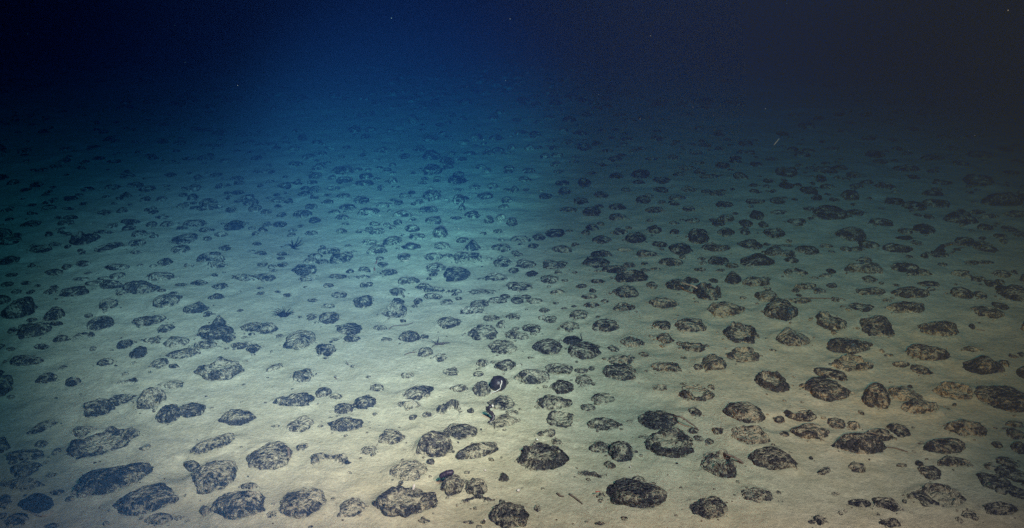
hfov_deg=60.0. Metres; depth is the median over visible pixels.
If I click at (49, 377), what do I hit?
nodule
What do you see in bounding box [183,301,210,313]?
nodule
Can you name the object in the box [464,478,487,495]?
nodule
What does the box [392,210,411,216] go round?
nodule
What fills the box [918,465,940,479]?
nodule
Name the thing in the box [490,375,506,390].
sponge bulb
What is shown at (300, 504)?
nodule
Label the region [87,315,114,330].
nodule
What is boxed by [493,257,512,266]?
nodule
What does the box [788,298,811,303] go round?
nodule
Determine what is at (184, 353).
nodule
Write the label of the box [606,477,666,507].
nodule
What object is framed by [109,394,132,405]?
nodule
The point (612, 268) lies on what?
nodule
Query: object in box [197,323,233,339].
nodule
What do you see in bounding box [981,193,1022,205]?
nodule
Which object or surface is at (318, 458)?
nodule
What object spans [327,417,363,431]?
nodule
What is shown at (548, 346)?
nodule
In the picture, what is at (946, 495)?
nodule
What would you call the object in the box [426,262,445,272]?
nodule
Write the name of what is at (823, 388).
nodule
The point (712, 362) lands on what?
nodule
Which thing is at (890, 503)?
nodule
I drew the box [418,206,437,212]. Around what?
nodule
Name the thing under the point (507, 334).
nodule
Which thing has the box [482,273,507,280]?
nodule
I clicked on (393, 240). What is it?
nodule
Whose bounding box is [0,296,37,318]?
nodule
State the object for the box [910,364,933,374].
nodule
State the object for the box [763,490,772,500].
nodule
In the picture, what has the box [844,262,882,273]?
nodule
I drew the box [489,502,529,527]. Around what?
nodule
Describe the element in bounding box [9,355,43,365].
nodule
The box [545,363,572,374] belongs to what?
nodule
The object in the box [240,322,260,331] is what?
nodule
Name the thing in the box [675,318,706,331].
nodule
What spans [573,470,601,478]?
nodule
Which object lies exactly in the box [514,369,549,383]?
nodule
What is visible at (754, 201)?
nodule
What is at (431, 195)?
nodule
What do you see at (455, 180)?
nodule
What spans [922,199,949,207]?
nodule
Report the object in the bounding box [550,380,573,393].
nodule
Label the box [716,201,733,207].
nodule
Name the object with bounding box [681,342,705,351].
nodule
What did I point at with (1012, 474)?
nodule
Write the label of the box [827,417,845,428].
nodule
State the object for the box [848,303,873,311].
nodule
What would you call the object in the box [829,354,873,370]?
nodule
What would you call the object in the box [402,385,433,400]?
nodule
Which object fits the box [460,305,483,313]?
nodule
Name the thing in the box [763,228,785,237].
nodule
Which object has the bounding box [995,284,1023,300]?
nodule
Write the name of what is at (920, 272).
nodule
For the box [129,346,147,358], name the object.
nodule
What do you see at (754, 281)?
nodule
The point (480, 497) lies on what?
nodule
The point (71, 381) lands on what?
nodule
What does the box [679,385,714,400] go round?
nodule
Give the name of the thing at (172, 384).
nodule
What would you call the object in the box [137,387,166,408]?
nodule
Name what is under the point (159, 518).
nodule
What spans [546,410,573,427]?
nodule
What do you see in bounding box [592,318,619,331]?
nodule
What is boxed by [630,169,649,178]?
nodule
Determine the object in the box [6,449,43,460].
nodule
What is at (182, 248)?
nodule
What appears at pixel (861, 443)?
nodule
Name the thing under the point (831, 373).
nodule
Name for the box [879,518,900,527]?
nodule
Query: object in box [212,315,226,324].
nodule
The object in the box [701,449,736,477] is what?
nodule
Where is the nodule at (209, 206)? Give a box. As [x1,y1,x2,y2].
[196,202,221,210]
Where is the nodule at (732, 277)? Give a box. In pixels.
[724,271,741,283]
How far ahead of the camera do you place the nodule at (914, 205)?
5.26 m
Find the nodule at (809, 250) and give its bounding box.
[795,245,819,254]
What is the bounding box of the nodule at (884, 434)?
[865,428,894,440]
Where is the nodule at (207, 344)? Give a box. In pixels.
[194,340,216,348]
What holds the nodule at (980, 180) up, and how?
on the seabed
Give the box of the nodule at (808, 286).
[795,283,816,289]
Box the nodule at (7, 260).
[0,256,19,264]
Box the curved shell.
[933,244,944,252]
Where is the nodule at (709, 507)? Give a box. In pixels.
[689,496,727,519]
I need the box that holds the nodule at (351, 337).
[343,333,360,341]
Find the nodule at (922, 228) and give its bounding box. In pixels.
[913,223,935,234]
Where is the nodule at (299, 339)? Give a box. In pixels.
[283,330,315,349]
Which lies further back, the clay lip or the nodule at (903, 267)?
the nodule at (903, 267)
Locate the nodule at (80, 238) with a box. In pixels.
[69,231,100,244]
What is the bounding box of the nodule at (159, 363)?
[148,358,168,368]
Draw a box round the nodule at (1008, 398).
[974,385,1023,412]
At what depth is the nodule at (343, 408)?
3.00 m
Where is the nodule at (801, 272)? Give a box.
[784,268,808,277]
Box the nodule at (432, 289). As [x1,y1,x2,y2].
[424,287,444,292]
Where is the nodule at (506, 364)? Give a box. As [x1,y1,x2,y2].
[494,359,515,370]
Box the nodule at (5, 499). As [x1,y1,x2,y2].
[0,494,10,507]
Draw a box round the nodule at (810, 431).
[790,423,829,438]
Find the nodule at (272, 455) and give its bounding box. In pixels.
[246,441,292,469]
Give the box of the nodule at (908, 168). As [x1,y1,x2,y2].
[892,164,919,171]
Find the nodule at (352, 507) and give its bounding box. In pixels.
[340,497,366,516]
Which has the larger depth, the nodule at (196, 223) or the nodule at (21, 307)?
the nodule at (196, 223)
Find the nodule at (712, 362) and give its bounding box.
[700,354,726,370]
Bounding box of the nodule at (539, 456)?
[516,442,569,470]
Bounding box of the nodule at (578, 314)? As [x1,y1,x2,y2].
[569,310,587,318]
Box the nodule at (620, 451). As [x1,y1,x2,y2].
[608,441,633,461]
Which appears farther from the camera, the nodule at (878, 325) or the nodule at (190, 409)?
the nodule at (878, 325)
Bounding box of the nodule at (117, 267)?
[104,264,129,269]
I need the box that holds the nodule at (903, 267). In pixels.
[890,262,919,271]
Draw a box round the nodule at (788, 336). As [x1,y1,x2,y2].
[776,327,809,346]
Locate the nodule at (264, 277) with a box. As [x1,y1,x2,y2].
[255,273,275,281]
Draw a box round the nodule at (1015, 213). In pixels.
[1003,210,1023,216]
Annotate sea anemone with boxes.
[274,307,293,316]
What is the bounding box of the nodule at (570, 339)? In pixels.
[563,335,580,343]
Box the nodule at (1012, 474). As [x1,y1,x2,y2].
[994,465,1023,482]
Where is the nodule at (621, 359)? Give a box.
[607,355,634,364]
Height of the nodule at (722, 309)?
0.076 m
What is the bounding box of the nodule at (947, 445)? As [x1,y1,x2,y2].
[923,438,965,453]
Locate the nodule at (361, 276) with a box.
[354,274,369,278]
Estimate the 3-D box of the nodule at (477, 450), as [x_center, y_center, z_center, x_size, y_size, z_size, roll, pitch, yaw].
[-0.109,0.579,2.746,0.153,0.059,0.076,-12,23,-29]
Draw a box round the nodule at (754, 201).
[745,198,764,203]
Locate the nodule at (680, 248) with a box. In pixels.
[669,243,692,254]
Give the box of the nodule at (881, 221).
[869,218,893,225]
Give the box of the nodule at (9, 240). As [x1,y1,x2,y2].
[0,237,21,244]
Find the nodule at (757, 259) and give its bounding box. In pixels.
[740,253,774,266]
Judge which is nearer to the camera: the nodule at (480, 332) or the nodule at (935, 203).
the nodule at (480, 332)
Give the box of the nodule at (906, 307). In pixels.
[886,301,924,312]
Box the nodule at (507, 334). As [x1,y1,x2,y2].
[505,329,517,338]
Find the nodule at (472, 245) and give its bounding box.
[465,240,480,250]
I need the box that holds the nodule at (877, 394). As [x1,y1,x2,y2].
[861,382,890,408]
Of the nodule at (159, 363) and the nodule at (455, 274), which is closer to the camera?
the nodule at (159, 363)
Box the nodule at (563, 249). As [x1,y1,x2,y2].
[552,245,571,252]
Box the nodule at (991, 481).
[976,472,1012,489]
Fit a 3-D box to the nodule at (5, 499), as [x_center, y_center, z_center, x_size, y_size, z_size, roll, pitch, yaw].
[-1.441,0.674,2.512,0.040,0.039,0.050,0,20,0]
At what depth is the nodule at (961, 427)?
2.86 m
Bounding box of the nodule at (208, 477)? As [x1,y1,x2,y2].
[192,460,237,494]
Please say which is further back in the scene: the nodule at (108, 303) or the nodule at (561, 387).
the nodule at (108, 303)
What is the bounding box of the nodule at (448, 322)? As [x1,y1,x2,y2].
[437,316,460,328]
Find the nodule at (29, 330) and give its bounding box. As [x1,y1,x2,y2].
[16,322,51,339]
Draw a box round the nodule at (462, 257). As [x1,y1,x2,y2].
[453,252,481,263]
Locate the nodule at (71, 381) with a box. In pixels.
[65,377,80,386]
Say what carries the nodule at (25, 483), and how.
on the seabed
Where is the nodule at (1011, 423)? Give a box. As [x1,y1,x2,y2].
[1005,420,1023,426]
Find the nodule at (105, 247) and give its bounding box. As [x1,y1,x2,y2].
[94,242,122,251]
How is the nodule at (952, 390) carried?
on the seabed
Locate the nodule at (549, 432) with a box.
[537,429,555,436]
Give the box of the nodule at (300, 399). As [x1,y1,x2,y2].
[273,392,314,406]
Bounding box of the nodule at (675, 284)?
[666,279,689,290]
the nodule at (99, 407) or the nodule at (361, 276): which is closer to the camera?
the nodule at (99, 407)
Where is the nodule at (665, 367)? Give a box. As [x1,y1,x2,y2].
[651,362,681,371]
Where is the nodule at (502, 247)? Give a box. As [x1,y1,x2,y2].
[491,244,511,251]
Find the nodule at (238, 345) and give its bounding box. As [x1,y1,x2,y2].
[231,342,249,348]
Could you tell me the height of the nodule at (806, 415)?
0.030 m
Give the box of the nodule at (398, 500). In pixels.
[372,485,437,517]
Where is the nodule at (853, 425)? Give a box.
[847,421,859,429]
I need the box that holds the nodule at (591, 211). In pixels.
[582,207,600,215]
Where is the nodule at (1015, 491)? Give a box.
[1005,485,1023,498]
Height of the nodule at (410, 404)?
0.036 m
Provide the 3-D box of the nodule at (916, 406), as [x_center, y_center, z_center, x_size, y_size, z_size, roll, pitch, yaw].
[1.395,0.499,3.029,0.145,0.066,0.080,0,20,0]
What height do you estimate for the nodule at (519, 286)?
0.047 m
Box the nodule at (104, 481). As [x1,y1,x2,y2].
[71,462,153,497]
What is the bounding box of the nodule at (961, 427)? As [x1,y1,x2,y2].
[944,419,987,436]
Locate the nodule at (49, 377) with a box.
[35,372,56,383]
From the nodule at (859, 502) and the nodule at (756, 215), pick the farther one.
the nodule at (756, 215)
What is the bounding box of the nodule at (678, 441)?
[644,427,694,457]
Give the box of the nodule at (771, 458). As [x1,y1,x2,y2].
[747,446,797,469]
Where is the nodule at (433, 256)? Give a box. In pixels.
[423,253,443,259]
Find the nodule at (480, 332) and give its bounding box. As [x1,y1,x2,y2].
[468,324,497,339]
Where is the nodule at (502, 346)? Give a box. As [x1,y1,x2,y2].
[488,340,516,353]
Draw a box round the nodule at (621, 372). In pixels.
[602,363,635,380]
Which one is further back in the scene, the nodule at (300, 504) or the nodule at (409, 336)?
the nodule at (409, 336)
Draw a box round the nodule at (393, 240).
[382,236,401,245]
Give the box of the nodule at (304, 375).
[292,368,313,382]
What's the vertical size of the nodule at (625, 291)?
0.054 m
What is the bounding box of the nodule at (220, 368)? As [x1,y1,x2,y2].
[193,356,244,380]
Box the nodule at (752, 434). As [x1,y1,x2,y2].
[729,425,770,444]
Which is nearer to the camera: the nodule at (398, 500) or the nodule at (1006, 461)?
the nodule at (398, 500)
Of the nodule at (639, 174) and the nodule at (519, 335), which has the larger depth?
the nodule at (639, 174)
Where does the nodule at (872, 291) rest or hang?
on the seabed
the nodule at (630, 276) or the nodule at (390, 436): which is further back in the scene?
the nodule at (630, 276)
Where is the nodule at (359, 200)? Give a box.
[353,196,368,203]
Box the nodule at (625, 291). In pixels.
[612,284,638,297]
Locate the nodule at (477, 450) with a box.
[456,442,498,459]
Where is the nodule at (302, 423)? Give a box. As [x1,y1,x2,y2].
[287,415,313,431]
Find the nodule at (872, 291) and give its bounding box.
[856,287,885,294]
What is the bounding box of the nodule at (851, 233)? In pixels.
[834,226,866,241]
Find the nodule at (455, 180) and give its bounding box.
[448,176,467,183]
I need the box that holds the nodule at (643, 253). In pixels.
[636,249,657,256]
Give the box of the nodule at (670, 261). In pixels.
[658,258,682,265]
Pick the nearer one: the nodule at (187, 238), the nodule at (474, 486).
the nodule at (474, 486)
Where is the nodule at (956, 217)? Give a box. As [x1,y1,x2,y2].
[943,211,978,224]
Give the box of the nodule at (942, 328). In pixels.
[918,321,958,336]
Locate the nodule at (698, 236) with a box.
[688,228,709,243]
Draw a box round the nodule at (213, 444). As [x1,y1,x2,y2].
[190,433,235,454]
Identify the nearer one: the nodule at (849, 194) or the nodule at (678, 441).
the nodule at (678, 441)
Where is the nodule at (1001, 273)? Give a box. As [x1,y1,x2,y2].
[991,270,1011,277]
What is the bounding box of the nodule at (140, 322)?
[131,315,166,327]
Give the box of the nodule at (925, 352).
[904,344,950,360]
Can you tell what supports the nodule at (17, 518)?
on the seabed
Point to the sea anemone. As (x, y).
(282, 314)
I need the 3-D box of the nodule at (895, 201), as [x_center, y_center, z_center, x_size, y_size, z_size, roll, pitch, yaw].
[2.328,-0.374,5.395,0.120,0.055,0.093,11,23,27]
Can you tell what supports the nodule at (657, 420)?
on the seabed
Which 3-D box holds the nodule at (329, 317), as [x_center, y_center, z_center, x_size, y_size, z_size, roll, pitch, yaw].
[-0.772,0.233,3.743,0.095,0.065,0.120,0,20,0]
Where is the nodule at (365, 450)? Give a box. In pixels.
[361,446,376,454]
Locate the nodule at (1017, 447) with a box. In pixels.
[1010,441,1023,453]
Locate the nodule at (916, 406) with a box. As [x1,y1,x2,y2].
[901,399,938,413]
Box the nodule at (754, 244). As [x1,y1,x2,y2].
[737,239,762,249]
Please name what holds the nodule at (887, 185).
on the seabed
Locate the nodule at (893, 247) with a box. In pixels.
[882,243,912,252]
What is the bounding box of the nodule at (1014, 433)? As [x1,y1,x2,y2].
[1006,428,1023,439]
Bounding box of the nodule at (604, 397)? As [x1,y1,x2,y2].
[591,393,614,402]
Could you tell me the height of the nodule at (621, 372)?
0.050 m
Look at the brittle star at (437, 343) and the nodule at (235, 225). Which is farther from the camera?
the nodule at (235, 225)
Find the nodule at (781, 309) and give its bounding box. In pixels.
[763,298,798,320]
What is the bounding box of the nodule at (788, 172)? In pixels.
[775,167,797,176]
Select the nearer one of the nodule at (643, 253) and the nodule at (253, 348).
the nodule at (253, 348)
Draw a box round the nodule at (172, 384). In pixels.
[164,380,183,388]
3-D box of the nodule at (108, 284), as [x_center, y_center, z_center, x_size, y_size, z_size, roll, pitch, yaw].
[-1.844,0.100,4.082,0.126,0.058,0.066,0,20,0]
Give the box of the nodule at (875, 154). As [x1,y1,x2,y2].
[865,150,885,157]
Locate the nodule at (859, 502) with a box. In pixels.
[848,499,871,506]
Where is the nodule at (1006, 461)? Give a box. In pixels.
[996,456,1019,467]
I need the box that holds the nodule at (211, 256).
[196,251,225,261]
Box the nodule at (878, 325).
[859,315,894,336]
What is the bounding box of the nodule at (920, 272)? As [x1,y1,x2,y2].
[906,269,932,275]
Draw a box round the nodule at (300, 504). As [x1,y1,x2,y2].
[279,488,326,518]
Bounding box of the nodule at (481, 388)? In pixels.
[472,381,490,396]
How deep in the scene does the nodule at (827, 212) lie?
5.06 m
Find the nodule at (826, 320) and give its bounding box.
[815,311,846,330]
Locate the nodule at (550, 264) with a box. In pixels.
[543,259,567,268]
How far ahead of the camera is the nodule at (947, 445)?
2.77 m
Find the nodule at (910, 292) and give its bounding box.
[890,286,929,297]
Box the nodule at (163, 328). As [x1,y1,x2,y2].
[157,324,174,332]
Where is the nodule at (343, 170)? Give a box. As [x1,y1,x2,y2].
[331,166,353,174]
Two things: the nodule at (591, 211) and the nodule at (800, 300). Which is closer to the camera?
the nodule at (800, 300)
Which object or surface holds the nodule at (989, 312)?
on the seabed
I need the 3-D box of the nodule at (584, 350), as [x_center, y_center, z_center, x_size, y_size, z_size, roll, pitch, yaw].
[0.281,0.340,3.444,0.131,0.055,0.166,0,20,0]
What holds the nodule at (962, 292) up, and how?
on the seabed
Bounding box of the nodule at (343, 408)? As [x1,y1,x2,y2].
[334,403,353,413]
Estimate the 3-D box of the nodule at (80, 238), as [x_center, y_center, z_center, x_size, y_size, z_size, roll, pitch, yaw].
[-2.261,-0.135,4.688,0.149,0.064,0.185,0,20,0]
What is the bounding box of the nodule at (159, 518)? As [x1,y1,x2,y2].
[144,512,173,524]
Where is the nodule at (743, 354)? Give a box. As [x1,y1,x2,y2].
[726,347,759,362]
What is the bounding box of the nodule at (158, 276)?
[147,272,174,280]
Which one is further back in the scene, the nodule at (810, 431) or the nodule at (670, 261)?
the nodule at (670, 261)
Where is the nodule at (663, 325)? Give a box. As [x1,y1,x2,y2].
[652,321,670,329]
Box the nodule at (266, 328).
[254,322,278,333]
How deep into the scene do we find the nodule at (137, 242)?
4.62 m
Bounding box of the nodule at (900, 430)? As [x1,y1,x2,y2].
[886,423,910,437]
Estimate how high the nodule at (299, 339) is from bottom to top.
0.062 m
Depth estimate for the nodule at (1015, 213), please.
5.13 m
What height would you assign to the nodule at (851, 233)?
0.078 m
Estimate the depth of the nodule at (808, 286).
4.02 m
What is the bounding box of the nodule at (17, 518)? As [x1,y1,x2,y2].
[4,513,28,524]
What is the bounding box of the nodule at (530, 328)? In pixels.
[521,324,540,332]
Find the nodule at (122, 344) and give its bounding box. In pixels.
[116,339,133,348]
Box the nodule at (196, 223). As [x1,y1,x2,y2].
[182,219,207,226]
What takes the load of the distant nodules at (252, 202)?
on the seabed
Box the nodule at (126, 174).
[120,170,134,178]
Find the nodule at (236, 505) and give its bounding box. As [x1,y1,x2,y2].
[209,490,265,519]
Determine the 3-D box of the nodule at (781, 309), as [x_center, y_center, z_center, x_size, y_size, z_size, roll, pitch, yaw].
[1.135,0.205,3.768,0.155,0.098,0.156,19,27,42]
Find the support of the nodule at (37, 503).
on the seabed
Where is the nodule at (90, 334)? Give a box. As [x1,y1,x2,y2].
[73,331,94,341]
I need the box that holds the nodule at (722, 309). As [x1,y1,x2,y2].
[707,301,744,317]
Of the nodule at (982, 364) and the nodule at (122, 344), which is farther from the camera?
the nodule at (122, 344)
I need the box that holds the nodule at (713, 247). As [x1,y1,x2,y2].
[702,243,730,251]
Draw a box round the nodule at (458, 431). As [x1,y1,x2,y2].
[443,423,477,439]
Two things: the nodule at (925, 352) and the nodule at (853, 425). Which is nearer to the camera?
the nodule at (853, 425)
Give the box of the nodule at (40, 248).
[29,245,52,252]
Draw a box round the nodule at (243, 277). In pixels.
[232,273,253,280]
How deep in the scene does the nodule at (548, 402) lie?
3.02 m
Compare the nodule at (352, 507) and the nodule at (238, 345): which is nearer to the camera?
the nodule at (352, 507)
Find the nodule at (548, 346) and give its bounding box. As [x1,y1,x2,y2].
[532,338,562,354]
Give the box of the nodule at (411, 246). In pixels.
[401,243,420,249]
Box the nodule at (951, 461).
[937,456,969,466]
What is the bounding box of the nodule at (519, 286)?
[511,282,532,291]
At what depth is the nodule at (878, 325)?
3.60 m
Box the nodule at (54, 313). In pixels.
[43,306,64,320]
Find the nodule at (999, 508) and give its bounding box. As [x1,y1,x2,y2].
[984,501,1017,514]
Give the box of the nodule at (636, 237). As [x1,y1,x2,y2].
[625,232,645,242]
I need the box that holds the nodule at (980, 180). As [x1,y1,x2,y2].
[962,173,994,185]
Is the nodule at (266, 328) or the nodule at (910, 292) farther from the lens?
the nodule at (910, 292)
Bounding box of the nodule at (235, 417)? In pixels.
[217,409,256,425]
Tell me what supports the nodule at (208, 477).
on the seabed
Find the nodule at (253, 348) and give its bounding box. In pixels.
[246,343,259,352]
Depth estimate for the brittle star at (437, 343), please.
3.53 m
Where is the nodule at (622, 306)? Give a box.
[613,302,634,310]
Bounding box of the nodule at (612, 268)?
[602,265,626,272]
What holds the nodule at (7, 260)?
on the seabed
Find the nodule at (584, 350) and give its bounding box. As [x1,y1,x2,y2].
[568,341,601,359]
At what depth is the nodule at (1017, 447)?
2.77 m
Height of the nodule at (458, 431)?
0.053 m
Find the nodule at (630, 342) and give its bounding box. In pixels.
[620,336,644,347]
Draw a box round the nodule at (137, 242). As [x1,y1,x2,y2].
[128,239,145,246]
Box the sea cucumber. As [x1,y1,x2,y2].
[439,469,453,478]
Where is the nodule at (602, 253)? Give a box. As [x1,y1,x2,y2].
[591,250,611,256]
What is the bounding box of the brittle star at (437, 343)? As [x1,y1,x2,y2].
[430,337,450,345]
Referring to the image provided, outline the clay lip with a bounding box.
[27,510,53,516]
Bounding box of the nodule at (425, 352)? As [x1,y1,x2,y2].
[418,347,432,356]
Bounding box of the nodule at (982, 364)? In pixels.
[962,355,1004,374]
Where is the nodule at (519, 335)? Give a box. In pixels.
[510,332,528,339]
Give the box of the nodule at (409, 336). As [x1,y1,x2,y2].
[398,330,420,341]
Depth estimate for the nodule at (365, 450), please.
2.75 m
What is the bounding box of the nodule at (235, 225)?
[224,220,245,230]
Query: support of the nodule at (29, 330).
on the seabed
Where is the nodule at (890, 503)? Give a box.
[872,497,899,511]
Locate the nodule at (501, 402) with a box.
[487,395,515,409]
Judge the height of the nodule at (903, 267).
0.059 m
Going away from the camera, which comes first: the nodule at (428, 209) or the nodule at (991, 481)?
the nodule at (991, 481)
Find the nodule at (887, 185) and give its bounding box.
[874,182,895,188]
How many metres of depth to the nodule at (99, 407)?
2.96 m
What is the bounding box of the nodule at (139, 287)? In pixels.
[121,280,160,293]
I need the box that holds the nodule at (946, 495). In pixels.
[916,483,966,506]
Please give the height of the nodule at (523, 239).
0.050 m
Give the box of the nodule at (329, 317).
[319,312,339,323]
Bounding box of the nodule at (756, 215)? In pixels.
[749,210,763,219]
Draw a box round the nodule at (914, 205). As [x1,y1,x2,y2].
[901,201,926,210]
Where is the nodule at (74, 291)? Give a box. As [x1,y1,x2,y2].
[58,285,88,296]
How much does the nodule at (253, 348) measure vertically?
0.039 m
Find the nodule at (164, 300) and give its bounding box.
[152,293,182,307]
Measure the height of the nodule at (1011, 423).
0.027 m
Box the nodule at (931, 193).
[922,190,942,195]
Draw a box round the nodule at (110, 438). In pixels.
[67,426,139,458]
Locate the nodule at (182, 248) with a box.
[171,244,190,253]
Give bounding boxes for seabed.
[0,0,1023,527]
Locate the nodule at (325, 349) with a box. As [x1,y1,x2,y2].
[316,344,335,355]
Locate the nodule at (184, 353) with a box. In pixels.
[166,348,200,358]
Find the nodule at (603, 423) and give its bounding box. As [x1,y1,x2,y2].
[587,417,622,430]
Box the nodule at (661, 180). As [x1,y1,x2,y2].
[653,177,669,183]
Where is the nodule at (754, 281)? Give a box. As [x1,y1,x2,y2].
[742,276,769,285]
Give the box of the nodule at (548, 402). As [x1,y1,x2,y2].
[536,394,572,409]
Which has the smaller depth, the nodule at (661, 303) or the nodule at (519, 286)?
the nodule at (661, 303)
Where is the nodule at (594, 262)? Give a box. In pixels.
[582,256,609,267]
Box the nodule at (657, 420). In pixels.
[637,410,678,429]
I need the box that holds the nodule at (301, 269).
[291,264,316,275]
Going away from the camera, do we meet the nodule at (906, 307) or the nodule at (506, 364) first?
the nodule at (506, 364)
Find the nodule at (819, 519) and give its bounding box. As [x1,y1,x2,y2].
[814,515,824,524]
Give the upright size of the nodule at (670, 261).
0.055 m
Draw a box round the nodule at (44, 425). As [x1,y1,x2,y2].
[26,420,57,434]
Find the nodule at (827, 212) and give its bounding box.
[812,205,848,219]
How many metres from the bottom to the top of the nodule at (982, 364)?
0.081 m
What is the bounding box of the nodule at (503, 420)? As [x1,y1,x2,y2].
[489,414,519,428]
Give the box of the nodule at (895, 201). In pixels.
[885,198,904,204]
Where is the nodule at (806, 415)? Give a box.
[783,408,816,421]
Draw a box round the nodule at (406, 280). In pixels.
[398,276,419,284]
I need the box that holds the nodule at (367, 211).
[357,208,379,215]
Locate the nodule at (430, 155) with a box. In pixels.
[422,150,440,159]
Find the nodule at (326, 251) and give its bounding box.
[318,248,339,254]
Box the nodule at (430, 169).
[422,164,441,174]
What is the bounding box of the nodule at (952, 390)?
[932,381,973,399]
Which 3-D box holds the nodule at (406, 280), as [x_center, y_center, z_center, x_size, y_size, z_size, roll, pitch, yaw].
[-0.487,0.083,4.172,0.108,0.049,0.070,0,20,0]
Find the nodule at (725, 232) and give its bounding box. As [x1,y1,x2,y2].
[717,228,734,236]
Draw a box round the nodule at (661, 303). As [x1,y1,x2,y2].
[648,297,676,308]
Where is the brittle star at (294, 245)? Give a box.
[284,236,302,248]
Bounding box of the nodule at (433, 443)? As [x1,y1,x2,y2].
[416,430,452,457]
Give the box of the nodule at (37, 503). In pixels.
[17,493,53,513]
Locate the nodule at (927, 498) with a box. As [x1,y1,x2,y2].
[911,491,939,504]
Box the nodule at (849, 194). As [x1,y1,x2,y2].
[840,190,858,199]
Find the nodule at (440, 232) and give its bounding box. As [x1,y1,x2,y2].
[432,226,447,237]
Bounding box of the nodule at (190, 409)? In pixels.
[178,402,205,417]
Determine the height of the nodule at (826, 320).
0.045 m
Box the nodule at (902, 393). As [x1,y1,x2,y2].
[888,386,922,401]
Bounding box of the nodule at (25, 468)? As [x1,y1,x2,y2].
[10,460,42,477]
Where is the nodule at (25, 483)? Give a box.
[4,476,42,489]
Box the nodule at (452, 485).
[440,474,463,495]
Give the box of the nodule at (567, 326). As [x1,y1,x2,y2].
[560,322,579,331]
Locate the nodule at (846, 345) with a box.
[826,337,872,353]
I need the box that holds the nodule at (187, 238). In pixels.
[171,233,197,243]
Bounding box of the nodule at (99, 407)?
[83,398,115,417]
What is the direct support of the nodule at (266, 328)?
on the seabed
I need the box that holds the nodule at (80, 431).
[71,426,96,437]
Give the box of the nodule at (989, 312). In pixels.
[970,306,1004,318]
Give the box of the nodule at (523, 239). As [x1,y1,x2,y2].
[510,236,530,242]
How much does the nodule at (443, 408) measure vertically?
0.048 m
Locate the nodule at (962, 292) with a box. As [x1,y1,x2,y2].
[950,287,973,298]
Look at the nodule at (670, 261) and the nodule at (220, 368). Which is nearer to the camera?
the nodule at (220, 368)
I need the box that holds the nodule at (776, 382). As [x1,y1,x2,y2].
[754,370,789,392]
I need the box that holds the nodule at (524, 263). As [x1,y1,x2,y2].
[515,259,535,268]
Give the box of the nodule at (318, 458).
[311,453,351,465]
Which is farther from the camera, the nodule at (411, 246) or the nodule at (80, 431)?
the nodule at (411, 246)
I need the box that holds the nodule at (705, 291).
[693,282,721,299]
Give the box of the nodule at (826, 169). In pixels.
[814,166,837,173]
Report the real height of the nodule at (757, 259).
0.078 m
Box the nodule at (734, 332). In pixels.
[723,321,759,343]
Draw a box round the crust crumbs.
[0,122,1023,527]
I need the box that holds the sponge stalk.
[486,405,494,422]
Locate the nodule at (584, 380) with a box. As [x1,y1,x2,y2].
[575,374,592,386]
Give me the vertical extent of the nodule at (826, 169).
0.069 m
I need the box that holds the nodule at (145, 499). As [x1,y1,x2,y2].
[113,483,178,515]
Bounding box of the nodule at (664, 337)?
[657,332,674,343]
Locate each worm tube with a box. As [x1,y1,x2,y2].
[673,415,698,430]
[681,282,697,288]
[723,452,743,463]
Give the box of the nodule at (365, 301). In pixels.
[353,295,373,307]
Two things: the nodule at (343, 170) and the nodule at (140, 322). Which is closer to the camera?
the nodule at (140, 322)
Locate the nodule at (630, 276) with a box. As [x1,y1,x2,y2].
[614,270,647,282]
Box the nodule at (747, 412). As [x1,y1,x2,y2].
[722,402,765,423]
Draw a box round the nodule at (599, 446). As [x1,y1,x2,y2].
[589,441,609,452]
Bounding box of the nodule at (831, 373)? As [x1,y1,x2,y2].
[813,367,847,380]
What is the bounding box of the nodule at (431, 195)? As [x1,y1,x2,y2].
[423,191,440,200]
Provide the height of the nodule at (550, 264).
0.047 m
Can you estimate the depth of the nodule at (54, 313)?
3.71 m
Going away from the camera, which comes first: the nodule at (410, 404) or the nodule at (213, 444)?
the nodule at (213, 444)
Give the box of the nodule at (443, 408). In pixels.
[436,399,461,414]
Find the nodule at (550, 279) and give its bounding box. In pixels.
[540,275,558,283]
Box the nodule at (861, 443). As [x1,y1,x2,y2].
[831,432,886,454]
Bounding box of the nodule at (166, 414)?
[155,404,179,423]
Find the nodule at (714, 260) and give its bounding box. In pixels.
[708,256,728,264]
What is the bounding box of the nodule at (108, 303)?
[99,298,117,309]
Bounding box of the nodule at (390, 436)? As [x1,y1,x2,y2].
[379,429,405,444]
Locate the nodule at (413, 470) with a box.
[389,460,427,480]
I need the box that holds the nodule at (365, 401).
[352,394,375,408]
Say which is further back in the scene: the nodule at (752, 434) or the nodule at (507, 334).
the nodule at (507, 334)
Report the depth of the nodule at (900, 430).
2.89 m
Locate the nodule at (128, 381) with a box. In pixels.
[117,377,138,384]
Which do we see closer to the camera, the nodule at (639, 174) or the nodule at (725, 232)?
the nodule at (725, 232)
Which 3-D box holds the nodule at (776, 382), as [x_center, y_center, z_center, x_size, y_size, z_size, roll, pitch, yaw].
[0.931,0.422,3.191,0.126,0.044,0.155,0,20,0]
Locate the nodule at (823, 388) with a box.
[801,376,850,401]
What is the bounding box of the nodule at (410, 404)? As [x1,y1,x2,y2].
[397,401,420,408]
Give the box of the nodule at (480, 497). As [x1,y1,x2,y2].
[461,494,491,503]
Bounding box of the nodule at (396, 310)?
[381,303,406,317]
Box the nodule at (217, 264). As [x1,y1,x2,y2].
[208,260,228,267]
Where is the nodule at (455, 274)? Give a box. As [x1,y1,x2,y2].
[443,267,470,281]
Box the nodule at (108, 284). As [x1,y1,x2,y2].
[99,279,122,288]
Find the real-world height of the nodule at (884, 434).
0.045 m
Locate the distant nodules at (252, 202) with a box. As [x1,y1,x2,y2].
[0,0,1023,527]

